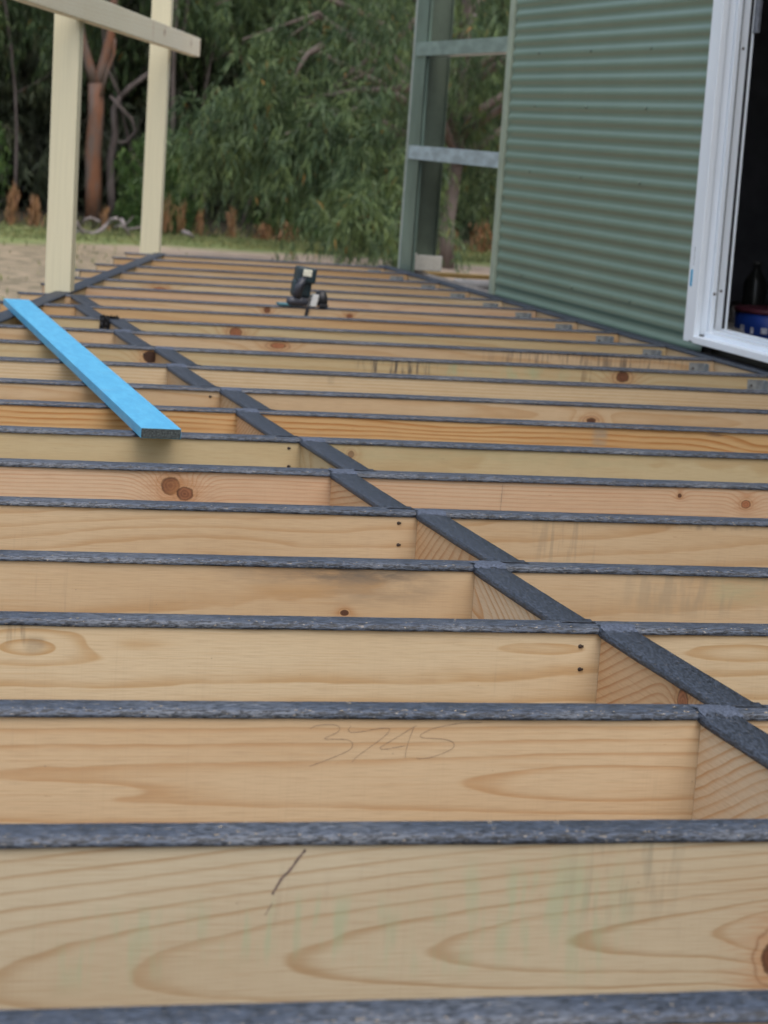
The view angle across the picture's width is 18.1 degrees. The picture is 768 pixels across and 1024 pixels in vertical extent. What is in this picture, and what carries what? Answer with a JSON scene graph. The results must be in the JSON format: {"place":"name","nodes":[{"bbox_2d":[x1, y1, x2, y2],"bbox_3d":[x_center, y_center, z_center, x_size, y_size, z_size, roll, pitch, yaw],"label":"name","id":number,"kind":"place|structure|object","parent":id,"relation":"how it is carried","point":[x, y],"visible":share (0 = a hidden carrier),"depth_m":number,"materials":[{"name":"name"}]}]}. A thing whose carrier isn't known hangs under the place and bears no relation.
{"place":"outdoors","nodes":[
{"label":"outdoors","id":0,"kind":"place"},
{"bbox_2d":[0,186,490,300],"bbox_3d":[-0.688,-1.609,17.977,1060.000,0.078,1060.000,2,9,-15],"label":"ground","id":1,"kind":"structure","parent":0,"point":[19,263],"depth_m":22.67,"materials":[{"name":"beige sand"}]},
{"bbox_2d":[0,122,11,212],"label":"bush","id":2,"kind":"object","parent":1,"relation":"on","point":[2,167],"visible":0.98,"depth_m":25.96,"materials":[{"name":"green plant"}]},
{"bbox_2d":[5,180,19,225],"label":"dead fern","id":3,"kind":"object","parent":1,"relation":"on","point":[13,207],"visible":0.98,"depth_m":25.41,"materials":[{"name":"brown plant"}]},
{"bbox_2d":[0,9,26,115],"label":"bush","id":4,"kind":"object","parent":1,"relation":"on","point":[8,84],"visible":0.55,"depth_m":29.10,"materials":[{"name":"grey plant"}]},
{"bbox_2d":[0,0,51,214],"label":"sapling","id":5,"kind":"object","parent":1,"relation":"on","point":[15,114],"visible":0.77,"depth_m":28.05,"materials":[{"name":"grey plant"}]},
{"bbox_2d":[24,193,46,226],"bbox_3d":[-3.689,-3.195,25.495,0.237,0.376,0.403,3,9,-4],"label":"dead fern","id":6,"kind":"object","parent":1,"relation":"on","point":[35,209],"visible":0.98,"depth_m":25.48,"materials":[{"name":"brown plant"}]},
{"bbox_2d":[45,13,83,293],"bbox_3d":[-1.092,-1.547,8.310,0.090,3.130,0.090,3,9,1],"label":"veranda post","id":7,"kind":"object","parent":1,"relation":"on","point":[64,150],"visible":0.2,"depth_m":8.32,"materials":[{"name":"beige wood"}]},
{"bbox_2d":[0,253,165,324],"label":"edge beam","id":8,"kind":"structure","parent":7,"relation":"attached to","point":[7,316],"depth_m":8.85,"materials":[{"name":"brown wood"}]},
{"bbox_2d":[14,0,200,56],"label":"top rail","id":9,"kind":"object","parent":7,"relation":"attached to","point":[107,15],"visible":1,"depth_m":9.09,"materials":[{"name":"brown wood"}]},
{"bbox_2d":[0,0,145,214],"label":"bush","id":10,"kind":"object","parent":1,"relation":"on","point":[34,174],"visible":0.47,"depth_m":29.84,"materials":[{"name":"green plant"}]},
{"bbox_2d":[0,0,151,119],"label":"wattle tree","id":11,"kind":"object","parent":1,"relation":"on","point":[46,30],"visible":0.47,"depth_m":28.19,"materials":[{"name":"green plant"}]},
{"bbox_2d":[44,46,124,211],"bbox_3d":[-3.679,-5.233,29.754,1.164,3.186,0.400,2,9,-15],"label":"sapling","id":12,"kind":"object","parent":1,"relation":"on","point":[46,208],"visible":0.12,"depth_m":29.80,"materials":[{"name":"brown plant"}]},
{"bbox_2d":[76,216,119,234],"bbox_3d":[-2.975,-2.926,24.699,0.551,0.248,0.200,2,9,-15],"label":"fallen branch","id":13,"kind":"object","parent":1,"relation":"on","point":[100,230],"visible":0.77,"depth_m":24.68,"materials":[{"name":"grey wood"}]},
{"bbox_2d":[83,0,117,220],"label":"gum tree","id":14,"kind":"object","parent":1,"relation":"on","point":[97,77],"visible":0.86,"depth_m":26.23,"materials":[{"name":"orange plant"}]},
{"bbox_2d":[99,206,113,230],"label":"dead fern","id":15,"kind":"object","parent":1,"relation":"on","point":[106,212],"visible":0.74,"depth_m":25.69,"materials":[{"name":"brown plant"}]},
{"bbox_2d":[89,0,148,161],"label":"sapling","id":16,"kind":"object","parent":1,"relation":"on","point":[124,120],"visible":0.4,"depth_m":29.24,"materials":[{"name":"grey plant"}]},
{"bbox_2d":[7,12,235,207],"bbox_3d":[-4.798,-8.145,34.377,7.496,9.826,7.290,-4,12,-41],"label":"bush","id":17,"kind":"object","parent":1,"relation":"on","point":[24,196],"visible":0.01,"depth_m":32.19,"materials":[{"name":"green plant"}]},
{"bbox_2d":[113,216,140,235],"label":"fallen branch","id":18,"kind":"object","parent":1,"relation":"on","point":[123,223],"visible":0.86,"depth_m":24.76,"materials":[{"name":"grey wood"}]},
{"bbox_2d":[101,0,189,220],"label":"gum tree","id":19,"kind":"object","parent":1,"relation":"on","point":[114,141],"visible":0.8,"depth_m":27.33,"materials":[{"name":"grey plant"}]},
{"bbox_2d":[140,0,172,253],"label":"veranda post","id":20,"kind":"object","parent":1,"relation":"on","point":[155,144],"visible":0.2,"depth_m":11.22,"materials":[{"name":"beige wood"}]},
{"bbox_2d":[109,124,211,234],"bbox_3d":[-2.438,-3.577,26.488,1.222,1.438,1.226,9,10,31],"label":"bush","id":21,"kind":"object","parent":1,"relation":"on","point":[131,208],"visible":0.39,"depth_m":26.24,"materials":[{"name":"green plant"}]},
{"bbox_2d":[2,0,332,223],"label":"bush","id":22,"kind":"object","parent":1,"relation":"on","point":[179,81],"visible":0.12,"depth_m":30.73,"materials":[{"name":"green plant"}]},
{"bbox_2d":[162,194,175,232],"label":"dead fern","id":23,"kind":"object","parent":1,"relation":"on","point":[166,216],"visible":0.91,"depth_m":25.83,"materials":[{"name":"brown plant"}]},
{"bbox_2d":[167,0,178,208],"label":"gum tree","id":24,"kind":"object","parent":1,"relation":"on","point":[172,90],"visible":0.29,"depth_m":26.61,"materials":[{"name":"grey plant"}]},
{"bbox_2d":[1,0,351,128],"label":"wattle tree","id":25,"kind":"object","parent":1,"relation":"on","point":[202,73],"visible":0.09,"depth_m":30.37,"materials":[{"name":"green plant"}]},
{"bbox_2d":[172,199,186,235],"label":"dead fern","id":26,"kind":"object","parent":1,"relation":"on","point":[182,220],"visible":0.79,"depth_m":25.87,"materials":[{"name":"brown plant"}]},
{"bbox_2d":[181,229,193,238],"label":"fallen branch","id":27,"kind":"object","parent":1,"relation":"on","point":[185,232],"visible":0.51,"depth_m":25.32,"materials":[{"name":"grey wood"}]},
{"bbox_2d":[192,208,207,234],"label":"dead fern","id":28,"kind":"object","parent":1,"relation":"on","point":[198,224],"visible":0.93,"depth_m":25.96,"materials":[{"name":"brown plant"}]},
{"bbox_2d":[169,14,241,219],"bbox_3d":[-2.275,-5.226,30.660,1.419,3.087,0.552,2,9,-15],"label":"sapling","id":29,"kind":"object","parent":1,"relation":"on","point":[206,215],"visible":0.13,"depth_m":30.60,"materials":[{"name":"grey plant"}]},
{"bbox_2d":[177,6,245,222],"bbox_3d":[-1.792,-5.670,29.059,1.686,4.517,0.603,2,9,-15],"label":"sapling","id":30,"kind":"object","parent":1,"relation":"on","point":[208,74],"visible":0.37,"depth_m":29.01,"materials":[{"name":"brown plant"}]},
{"bbox_2d":[107,34,352,123],"bbox_3d":[-1.692,-7.039,34.827,7.755,8.262,7.211,5,9,6],"label":"bush","id":31,"kind":"object","parent":1,"relation":"on","point":[176,73],"depth_m":33.14,"materials":[{"name":"green plant"}]},
{"bbox_2d":[226,205,236,238],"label":"dead fern","id":32,"kind":"object","parent":1,"relation":"on","point":[231,224],"visible":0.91,"depth_m":26.05,"materials":[{"name":"brown plant"}]},
{"bbox_2d":[191,4,271,228],"bbox_3d":[-1.850,-4.877,28.751,1.327,3.045,0.778,-5,12,-44],"label":"sapling","id":33,"kind":"object","parent":1,"relation":"on","point":[237,77],"visible":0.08,"depth_m":28.69,"materials":[{"name":"brown plant"}]},
{"bbox_2d":[253,221,274,240],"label":"dead fern","id":34,"kind":"object","parent":1,"relation":"on","point":[263,232],"visible":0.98,"depth_m":26.14,"materials":[{"name":"brown plant"}]},
{"bbox_2d":[274,220,297,241],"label":"dead fern","id":35,"kind":"object","parent":1,"relation":"on","point":[280,234],"visible":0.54,"depth_m":26.19,"materials":[{"name":"brown plant"}]},
{"bbox_2d":[240,15,346,224],"bbox_3d":[-1.038,-5.619,29.814,1.215,4.300,0.652,6,9,13],"label":"sapling","id":36,"kind":"object","parent":1,"relation":"on","point":[244,215],"visible":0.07,"depth_m":29.95,"materials":[{"name":"brown plant"}]},
{"bbox_2d":[91,0,510,148],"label":"wattle tree","id":37,"kind":"object","parent":1,"relation":"on","point":[210,5],"visible":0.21,"depth_m":27.64,"materials":[{"name":"green plant"}]},
{"bbox_2d":[242,109,388,242],"bbox_3d":[-0.704,-3.714,27.488,1.682,1.928,1.810,-1,10,-27],"label":"bush","id":38,"kind":"object","parent":1,"relation":"on","point":[286,219],"visible":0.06,"depth_m":27.27,"materials":[{"name":"green plant"}]},
{"bbox_2d":[132,0,510,278],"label":"wattle tree","id":39,"kind":"object","parent":1,"relation":"on","point":[228,137],"visible":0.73,"depth_m":20.77,"materials":[{"name":"green plant"}]},
{"bbox_2d":[146,0,498,239],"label":"bush","id":40,"kind":"object","parent":1,"relation":"on","point":[218,201],"visible":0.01,"depth_m":30.49,"materials":[{"name":"green plant"}]},
{"bbox_2d":[311,64,447,242],"bbox_3d":[-0.002,-4.010,27.882,1.874,2.457,1.822,7,9,20],"label":"bush","id":41,"kind":"object","parent":1,"relation":"on","point":[393,109],"visible":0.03,"depth_m":27.46,"materials":[{"name":"green plant"}]},
{"bbox_2d":[338,0,509,240],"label":"bush","id":42,"kind":"object","parent":1,"relation":"on","point":[466,231],"visible":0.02,"depth_m":30.52,"materials":[{"name":"green plant"}]},
{"bbox_2d":[441,0,509,234],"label":"bush","id":43,"kind":"object","parent":1,"relation":"on","point":[503,11],"depth_m":31.64,"materials":[{"name":"green plant"}]},
{"bbox_2d":[461,219,492,253],"bbox_3d":[1.052,-3.091,26.836,0.378,0.420,0.430,2,9,-15],"label":"dead fern","id":44,"kind":"object","parent":1,"relation":"on","point":[479,237],"visible":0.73,"depth_m":26.78,"materials":[{"name":"brown plant"}]},
{"bbox_2d":[488,0,767,369],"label":"green shed","id":45,"kind":"structure","parent":1,"relation":"on","point":[600,138],"depth_m":8.86,"materials":[{"name":"green metal"}]},
{"bbox_2d":[415,270,487,292],"bbox_3d":[0.291,-1.011,10.752,0.072,0.041,1.460,2,9,-15],"label":"bottom channel","id":46,"kind":"object","parent":45,"relation":"attached to","point":[453,281],"visible":0.14,"depth_m":10.82,"materials":[{"name":"grey metal"}]},
{"bbox_2d":[398,0,454,272],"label":"bay column","id":47,"kind":"structure","parent":46,"relation":"on","point":[429,87],"depth_m":11.29,"materials":[{"name":"green metal"}]},
{"bbox_2d":[408,145,498,167],"bbox_3d":[0.345,-1.569,10.630,0.103,0.062,1.420,2,9,-15],"label":"girt","id":48,"kind":"object","parent":47,"relation":"attached to","point":[467,157],"visible":0.8,"depth_m":10.56,"materials":[{"name":"grey metal"}]},
{"bbox_2d":[415,36,507,57],"bbox_3d":[0.378,-2.036,10.556,0.103,0.062,1.420,2,9,-15],"label":"girt","id":49,"kind":"object","parent":47,"relation":"attached to","point":[472,47],"visible":0.79,"depth_m":10.50,"materials":[{"name":"metal"}]},
{"bbox_2d":[414,253,441,271],"bbox_3d":[0.203,-1.185,11.416,0.144,0.084,0.032,2,9,-15],"label":"foam block","id":50,"kind":"object","parent":46,"relation":"on","point":[427,263],"depth_m":11.41,"materials":[{"name":"white plastic"}]},
{"bbox_2d":[422,271,489,279],"bbox_3d":[0.760,-1.105,11.482,1.180,0.020,0.090,2,9,-15],"label":"plank","id":51,"kind":"object","parent":46,"relation":"on","point":[463,275],"visible":0.32,"depth_m":11.34,"materials":[{"name":"brown wood"}]},
{"bbox_2d":[378,265,767,373],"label":"ledger","id":52,"kind":"object","parent":45,"relation":"attached to","point":[723,365],"visible":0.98,"depth_m":8.53,"materials":[{"name":"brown wood"}]},
{"bbox_2d":[124,252,384,271],"bbox_3d":[-0.598,-1.080,11.249,1.239,0.196,0.077,2,9,-15],"label":"deck joist","id":53,"kind":"object","parent":52,"relation":"attached to","point":[260,262],"visible":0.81,"depth_m":11.23,"materials":[{"name":"brown wood"}]},
{"bbox_2d":[112,257,407,279],"bbox_3d":[-0.551,-1.013,10.843,1.357,0.196,0.077,2,9,-15],"label":"deck joist","id":54,"kind":"object","parent":52,"relation":"attached to","point":[266,268],"visible":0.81,"depth_m":10.82,"materials":[{"name":"brown wood"}]},
{"bbox_2d":[94,263,439,288],"bbox_3d":[-0.489,-0.926,10.318,1.509,0.196,0.077,2,9,-15],"label":"deck joist","id":55,"kind":"object","parent":52,"relation":"attached to","point":[271,276],"visible":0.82,"depth_m":10.29,"materials":[{"name":"brown wood"}]},
{"bbox_2d":[75,269,468,297],"bbox_3d":[-0.459,-0.853,9.867,1.682,0.196,0.077,2,9,-15],"label":"deck joist","id":56,"kind":"object","parent":52,"relation":"attached to","point":[283,283],"visible":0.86,"depth_m":9.85,"materials":[{"name":"brown wood"}]},
{"bbox_2d":[40,283,535,317],"bbox_3d":[-0.335,-0.707,8.991,1.893,0.196,0.077,2,9,-15],"label":"deck joist","id":57,"kind":"object","parent":52,"relation":"attached to","point":[274,299],"visible":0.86,"depth_m":9.00,"materials":[{"name":"brown wood"}]},
{"bbox_2d":[74,277,502,306],"bbox_3d":[-0.384,-0.776,9.412,1.771,0.196,0.077,2,9,-15],"label":"deck joist","id":58,"kind":"object","parent":52,"relation":"attached to","point":[286,292],"visible":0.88,"depth_m":9.38,"materials":[{"name":"brown wood"}]},
{"bbox_2d":[17,291,576,328],"bbox_3d":[-0.280,-0.629,8.521,2.029,0.196,0.077,2,9,-15],"label":"deck joist","id":59,"kind":"object","parent":52,"relation":"attached to","point":[324,312],"visible":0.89,"depth_m":8.51,"materials":[{"name":"brown wood"}]},
{"bbox_2d":[276,265,327,315],"bbox_3d":[-0.283,-0.779,8.498,0.178,0.177,0.098,2,9,-15],"label":"power saw","id":60,"kind":"object","parent":59,"relation":"on","point":[304,279],"visible":1,"depth_m":8.48,"materials":[{"name":"black plastic"}]},
{"bbox_2d":[0,301,618,341],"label":"deck joist","id":61,"kind":"object","parent":52,"relation":"attached to","point":[328,322],"visible":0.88,"depth_m":8.09,"materials":[{"name":"brown wood"}]},
{"bbox_2d":[71,294,101,305],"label":"nogging","id":62,"kind":"object","parent":61,"relation":"attached to","point":[81,299],"visible":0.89,"depth_m":8.14,"materials":[{"name":"grey wood"}]},
{"bbox_2d":[16,315,666,355],"bbox_3d":[-0.186,-0.483,7.637,2.304,0.196,0.077,2,9,-15],"label":"deck joist","id":63,"kind":"object","parent":52,"relation":"attached to","point":[354,335],"visible":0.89,"depth_m":7.65,"materials":[{"name":"brown wood"}]},
{"bbox_2d":[75,305,101,316],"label":"nogging","id":64,"kind":"object","parent":63,"relation":"attached to","point":[85,310],"visible":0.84,"depth_m":7.72,"materials":[{"name":"grey wood"}]},
{"bbox_2d":[99,314,118,328],"bbox_3d":[-0.846,-0.586,7.426,0.061,0.051,0.008,2,9,-15],"label":"tape scrap","id":65,"kind":"object","parent":63,"relation":"attached to","point":[104,321],"visible":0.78,"depth_m":7.42,"materials":[{"name":"black plastic"}]},
{"bbox_2d":[0,324,713,371],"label":"deck joist","id":66,"kind":"object","parent":52,"relation":"attached to","point":[236,342],"visible":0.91,"depth_m":7.25,"materials":[{"name":"brown wood"}]},
{"bbox_2d":[109,318,142,330],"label":"nogging","id":67,"kind":"object","parent":66,"relation":"attached to","point":[119,323],"visible":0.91,"depth_m":7.30,"materials":[{"name":"grey wood"}]},
{"bbox_2d":[114,329,151,345],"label":"nogging","id":68,"kind":"object","parent":66,"relation":"attached to","point":[125,337],"visible":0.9,"depth_m":6.89,"materials":[{"name":"grey wood"}]},
{"bbox_2d":[0,819,767,1009],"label":"deck joist","id":69,"kind":"object","parent":52,"relation":"attached to","point":[101,915],"visible":1,"depth_m":2.18,"materials":[{"name":"brown wood"}]},
{"bbox_2d":[0,699,767,823],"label":"deck joist","id":70,"kind":"object","parent":52,"relation":"attached to","point":[105,761],"visible":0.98,"depth_m":2.63,"materials":[{"name":"brown wood"}]},
{"bbox_2d":[690,704,767,819],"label":"nogging","id":71,"kind":"object","parent":70,"relation":"attached to","point":[731,782],"visible":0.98,"depth_m":2.66,"materials":[{"name":"brown wood"}]},
{"bbox_2d":[0,611,767,704],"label":"deck joist","id":72,"kind":"object","parent":52,"relation":"attached to","point":[111,656],"visible":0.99,"depth_m":3.09,"materials":[{"name":"brown wood"}]},
{"bbox_2d":[596,623,766,707],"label":"nogging","id":73,"kind":"object","parent":72,"relation":"attached to","point":[635,667],"visible":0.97,"depth_m":3.04,"materials":[{"name":"brown wood"}]},
{"bbox_2d":[0,550,767,623],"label":"deck joist","id":74,"kind":"object","parent":52,"relation":"attached to","point":[99,582],"visible":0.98,"depth_m":3.53,"materials":[{"name":"brown wood"}]},
{"bbox_2d":[470,560,594,622],"bbox_3d":[0.197,0.204,3.419,0.054,0.195,0.430,2,9,-15],"label":"nogging","id":75,"kind":"object","parent":74,"relation":"attached to","point":[501,591],"visible":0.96,"depth_m":3.44,"materials":[{"name":"brown wood"}]},
{"bbox_2d":[0,496,767,566],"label":"deck joist","id":76,"kind":"object","parent":52,"relation":"attached to","point":[110,525],"visible":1,"depth_m":4.02,"materials":[{"name":"brown wood"}]},
{"bbox_2d":[415,509,528,563],"bbox_3d":[0.127,0.130,3.857,0.054,0.195,0.471,2,9,-15],"label":"nogging","id":77,"kind":"object","parent":76,"relation":"attached to","point":[440,535],"visible":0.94,"depth_m":3.89,"materials":[{"name":"brown wood"}]},
{"bbox_2d":[0,458,767,517],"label":"deck joist","id":78,"kind":"object","parent":52,"relation":"attached to","point":[162,482],"visible":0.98,"depth_m":4.49,"materials":[{"name":"brown wood"}]},
{"bbox_2d":[328,468,413,508],"bbox_3d":[-0.035,0.051,4.289,0.053,0.195,0.438,2,9,-15],"label":"nogging","id":79,"kind":"object","parent":78,"relation":"attached to","point":[350,487],"visible":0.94,"depth_m":4.31,"materials":[{"name":"grey wood"}]},
{"bbox_2d":[0,425,767,482],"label":"deck joist","id":80,"kind":"object","parent":52,"relation":"attached to","point":[55,443],"visible":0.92,"depth_m":4.95,"materials":[{"name":"brown wood"}]},
{"bbox_2d":[3,298,180,438],"bbox_3d":[-0.803,-0.410,6.188,0.080,0.020,3.065,2,9,-14],"label":"blue board","id":81,"kind":"object","parent":80,"relation":"on","point":[137,413],"visible":1,"depth_m":5.58,"materials":[{"name":"blue wood"}]},
{"bbox_2d":[299,437,374,470],"bbox_3d":[-0.102,-0.020,4.713,0.055,0.195,0.437,2,9,-15],"label":"nogging","id":82,"kind":"object","parent":80,"relation":"attached to","point":[318,452],"visible":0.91,"depth_m":4.75,"materials":[{"name":"grey wood"}]},
{"bbox_2d":[0,990,767,1023],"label":"deck joist","id":83,"kind":"object","parent":52,"relation":"attached to","point":[742,1006],"visible":1,"depth_m":1.75,"materials":[{"name":"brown wood"}]},
{"bbox_2d":[0,399,767,452],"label":"deck joist","id":84,"kind":"object","parent":52,"relation":"attached to","point":[56,414],"visible":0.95,"depth_m":5.41,"materials":[{"name":"brown wood"}]},
{"bbox_2d":[235,408,298,436],"bbox_3d":[-0.260,-0.098,5.133,0.054,0.195,0.444,2,9,-15],"label":"nogging","id":85,"kind":"object","parent":84,"relation":"attached to","point":[250,421],"visible":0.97,"depth_m":5.16,"materials":[{"name":"grey wood"}]},
{"bbox_2d":[0,378,767,428],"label":"deck joist","id":86,"kind":"object","parent":52,"relation":"attached to","point":[206,396],"visible":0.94,"depth_m":5.83,"materials":[{"name":"brown wood"}]},
{"bbox_2d":[219,387,275,410],"bbox_3d":[-0.323,-0.167,5.545,0.055,0.195,0.407,2,9,-15],"label":"nogging","id":87,"kind":"object","parent":86,"relation":"attached to","point":[231,397],"visible":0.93,"depth_m":5.58,"materials":[{"name":"grey wood"}]},
{"bbox_2d":[0,356,767,409],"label":"deck joist","id":88,"kind":"object","parent":52,"relation":"attached to","point":[219,376],"visible":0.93,"depth_m":6.33,"materials":[{"name":"brown wood"}]},
{"bbox_2d":[166,363,218,386],"bbox_3d":[-0.483,-0.246,5.972,0.054,0.195,0.492,2,9,-15],"label":"nogging","id":89,"kind":"object","parent":88,"relation":"attached to","point":[180,374],"visible":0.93,"depth_m":6.00,"materials":[{"name":"grey wood"}]},
{"bbox_2d":[0,339,767,389],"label":"deck joist","id":90,"kind":"object","parent":52,"relation":"attached to","point":[314,361],"visible":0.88,"depth_m":6.81,"materials":[{"name":"brown wood"}]},
{"bbox_2d":[154,346,201,365],"bbox_3d":[-0.559,-0.323,6.429,0.055,0.195,0.454,2,9,-15],"label":"nogging","id":91,"kind":"object","parent":90,"relation":"attached to","point":[165,354],"visible":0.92,"depth_m":6.47,"materials":[{"name":"brown wood"}]},
{"bbox_2d":[683,0,767,362],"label":"door frame","id":92,"kind":"object","parent":45,"relation":"attached to","point":[735,25],"visible":1,"depth_m":7.68,"materials":[{"name":"white metal"}]},
{"bbox_2d":[727,322,744,332],"bbox_3d":[1.213,-0.624,8.243,0.153,0.039,0.329,2,9,-15],"label":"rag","id":93,"kind":"object","parent":45,"relation":"on","point":[730,325],"visible":0.21,"depth_m":8.17,"materials":[{"name":"grey fabric"}]},
{"bbox_2d":[734,305,767,338],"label":"blue tub","id":94,"kind":"object","parent":45,"relation":"on","point":[751,320],"visible":0.86,"depth_m":8.08,"materials":[{"name":"plastic"}]},
{"bbox_2d":[742,261,766,304],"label":"bottle","id":95,"kind":"object","parent":45,"relation":"on","point":[755,288],"visible":0.76,"depth_m":9.09,"materials":[{"name":"black glass"}]},
{"bbox_2d":[0,208,491,299],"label":"grass","id":96,"kind":"structure","parent":0,"point":[478,257],"depth_m":24.91,"materials":[{"name":"green plant"}]},
{"bbox_2d":[728,304,742,322],"bbox_3d":[1.282,-0.698,8.602,0.121,0.083,0.135,-2,11,-34],"label":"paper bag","id":97,"kind":"object","parent":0,"point":[731,316],"visible":0.09,"depth_m":8.58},
{"bbox_3d":[0.929,-0.829,11.014,1.285,0.040,1.550,2,9,-15],"label":"bay bearer","id":98,"kind":"object","parent":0,"visible":0},
{"bbox_2d":[454,279,488,289],"bbox_3d":[0.836,-1.017,11.003,1.080,0.044,0.044,1,9,-16],"label":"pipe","id":99,"kind":"object","parent":98,"relation":"on","point":[483,284],"visible":0.11,"depth_m":10.86,"materials":[{"name":"grey plastic"}]}
]}

